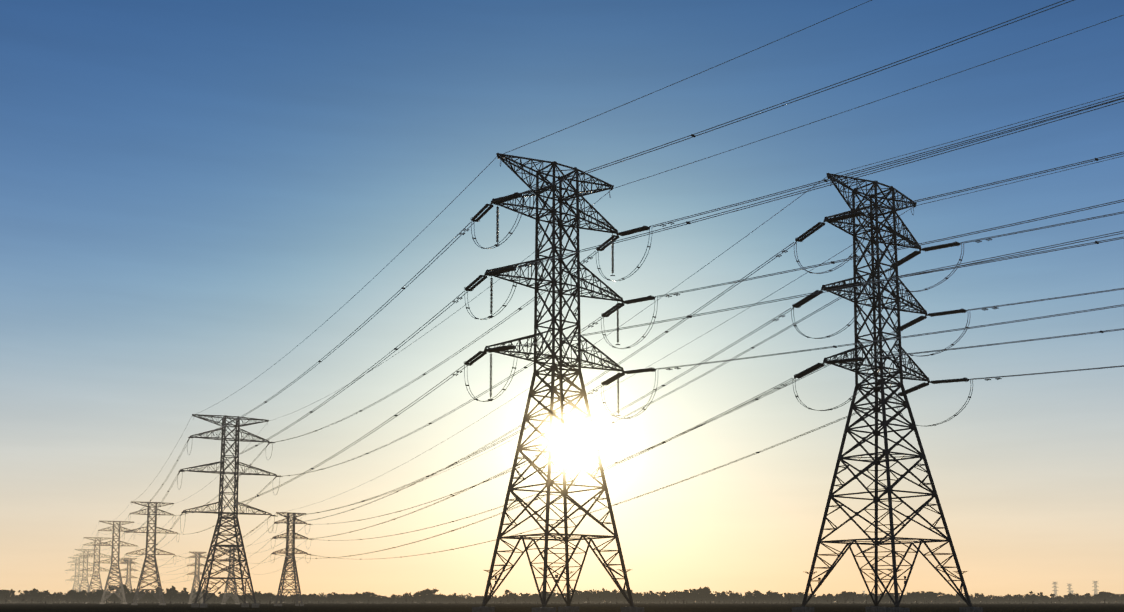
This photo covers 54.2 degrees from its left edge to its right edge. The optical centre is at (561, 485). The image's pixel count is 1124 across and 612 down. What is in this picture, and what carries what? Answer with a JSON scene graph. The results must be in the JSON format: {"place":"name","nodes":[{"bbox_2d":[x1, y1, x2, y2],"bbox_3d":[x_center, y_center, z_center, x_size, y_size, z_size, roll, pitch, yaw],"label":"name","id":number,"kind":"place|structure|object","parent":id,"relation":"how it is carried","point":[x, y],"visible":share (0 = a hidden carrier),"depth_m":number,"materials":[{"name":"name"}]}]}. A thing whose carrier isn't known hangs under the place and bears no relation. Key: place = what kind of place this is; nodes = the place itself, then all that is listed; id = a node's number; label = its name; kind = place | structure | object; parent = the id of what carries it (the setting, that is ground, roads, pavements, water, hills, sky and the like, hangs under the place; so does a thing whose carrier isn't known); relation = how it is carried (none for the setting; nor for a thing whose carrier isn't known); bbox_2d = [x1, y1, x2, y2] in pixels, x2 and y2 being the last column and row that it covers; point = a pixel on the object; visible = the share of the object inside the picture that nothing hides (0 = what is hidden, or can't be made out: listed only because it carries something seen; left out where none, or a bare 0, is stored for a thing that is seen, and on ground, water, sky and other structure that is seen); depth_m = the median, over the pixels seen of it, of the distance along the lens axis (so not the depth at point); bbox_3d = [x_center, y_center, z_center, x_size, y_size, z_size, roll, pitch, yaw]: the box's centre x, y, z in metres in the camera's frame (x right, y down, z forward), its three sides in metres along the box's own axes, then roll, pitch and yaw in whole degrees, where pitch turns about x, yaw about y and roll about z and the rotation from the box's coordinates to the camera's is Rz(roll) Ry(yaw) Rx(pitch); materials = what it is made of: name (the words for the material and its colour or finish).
{"place":"outdoors","nodes":[
{"label":"outdoors","id":0,"kind":"place"},
{"bbox_2d":[0,602,1123,611],"bbox_3d":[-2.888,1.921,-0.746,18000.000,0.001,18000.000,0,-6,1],"label":"field ground","id":1,"kind":"structure","parent":0,"point":[527,607],"depth_m":357.37,"materials":[{"name":"soil"}]},
{"bbox_2d":[65,557,88,590],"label":"pylon","id":2,"kind":"object","parent":1,"relation":"on","point":[75,569],"visible":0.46,"depth_m":1489.58,"materials":[{"name":"metal"}]},
{"bbox_2d":[72,549,98,591],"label":"pylon","id":3,"kind":"object","parent":1,"relation":"on","point":[87,576],"visible":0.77,"depth_m":1263.20,"materials":[{"name":"metal"}]},
{"bbox_2d":[79,537,113,591],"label":"pylon","id":4,"kind":"object","parent":1,"relation":"on","point":[97,572],"visible":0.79,"depth_m":1029.76,"materials":[{"name":"metal"}]},
{"bbox_2d":[93,521,137,601],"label":"pylon","id":5,"kind":"object","parent":1,"relation":"on","point":[120,582],"visible":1,"depth_m":810.17,"materials":[{"name":"metal"}]},
{"bbox_2d":[120,558,137,592],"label":"pylon","id":6,"kind":"object","parent":1,"relation":"on","point":[130,575],"visible":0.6,"depth_m":955.74,"materials":[{"name":"metal"}]},
{"bbox_2d":[124,501,177,602],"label":"pylon","id":7,"kind":"object","parent":1,"relation":"on","point":[156,571],"visible":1,"depth_m":585.74,"materials":[{"name":"metal"}]},
{"bbox_2d":[187,552,206,602],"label":"pylon","id":8,"kind":"object","parent":1,"relation":"on","point":[196,575],"visible":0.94,"depth_m":835.11,"materials":[{"name":"metal"}]},
{"bbox_2d":[191,603,258,607],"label":"tower footings","id":9,"kind":"object","parent":1,"relation":"on","point":[204,605],"visible":0.65,"depth_m":355.07,"materials":[{"name":"grey concrete"}]},
{"bbox_2d":[180,414,276,602],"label":"pylon","id":10,"kind":"object","parent":1,"relation":"on","point":[222,492],"visible":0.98,"depth_m":362.42,"materials":[{"name":"metal"}]},
{"bbox_2d":[220,547,242,602],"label":"pylon","id":11,"kind":"object","parent":1,"relation":"on","point":[234,585],"visible":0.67,"depth_m":742.37,"materials":[{"name":"metal"}]},
{"bbox_2d":[274,604,303,605],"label":"tower footings","id":12,"kind":"object","parent":1,"relation":"on","point":[295,604],"visible":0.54,"depth_m":470.48,"materials":[{"name":"grey concrete"}]},
{"bbox_2d":[273,512,307,603],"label":"pylon","id":13,"kind":"object","parent":1,"relation":"on","point":[293,564],"visible":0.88,"depth_m":473.10,"materials":[{"name":"metal"}]},
{"bbox_2d":[472,603,643,611],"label":"tower footings","id":14,"kind":"object","parent":1,"relation":"on","point":[482,608],"visible":0.85,"depth_m":132.25,"materials":[{"name":"grey concrete"}]},
{"bbox_2d":[482,153,633,606],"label":"pylon","id":15,"kind":"object","parent":1,"relation":"on","point":[553,389],"visible":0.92,"depth_m":136.29,"materials":[{"name":"metal"}]},
{"bbox_2d":[65,193,966,580],"bbox_3d":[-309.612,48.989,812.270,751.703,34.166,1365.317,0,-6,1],"label":"insulators","id":16,"kind":"object","parent":15,"relation":"attached to","point":[639,229],"visible":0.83,"depth_m":138.12,"materials":[{"name":"black glass"}]},
{"bbox_2d":[68,0,1123,582],"bbox_3d":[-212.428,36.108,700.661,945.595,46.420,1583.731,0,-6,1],"label":"conductors","id":17,"kind":"object","parent":15,"relation":"attached to","point":[698,314],"visible":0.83,"depth_m":136.91,"materials":[{"name":"grey"}]},
{"bbox_2d":[126,134,1102,559],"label":"line fittings","id":18,"kind":"object","parent":15,"relation":"attached to","point":[652,316],"visible":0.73,"depth_m":138.93,"materials":[{"name":"metal"}]},
{"bbox_2d":[0,584,1123,603],"bbox_3d":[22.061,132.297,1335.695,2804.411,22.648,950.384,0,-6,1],"label":"trees","id":19,"kind":"object","parent":1,"relation":"on","point":[428,595],"depth_m":898.58,"materials":[{"name":"plant"}]},
{"bbox_2d":[801,173,971,606],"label":"pylon","id":20,"kind":"object","parent":1,"relation":"on","point":[881,382],"visible":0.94,"depth_m":138.65,"materials":[{"name":"metal"}]},
{"bbox_2d":[792,604,982,611],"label":"tower footings","id":21,"kind":"object","parent":1,"relation":"on","point":[885,609],"visible":0.83,"depth_m":134.77,"materials":[{"name":"grey concrete"}]},
{"bbox_2d":[1052,582,1058,596],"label":"pylon","id":22,"kind":"object","parent":1,"relation":"on","point":[1055,590],"visible":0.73,"depth_m":1478.74,"materials":[{"name":"metal"}]},
{"bbox_2d":[1067,584,1071,593],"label":"pylon","id":23,"kind":"object","parent":1,"relation":"on","point":[1069,588],"visible":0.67,"depth_m":1498.25,"materials":[{"name":"metal"}]},
{"bbox_2d":[1092,581,1098,597],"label":"pylon","id":24,"kind":"object","parent":1,"relation":"on","point":[1095,590],"visible":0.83,"depth_m":1478.19,"materials":[{"name":"metal"}]},
{"bbox_2d":[0,0,1123,601],"label":"sky","id":25,"kind":"structure","parent":0,"point":[190,190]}
]}

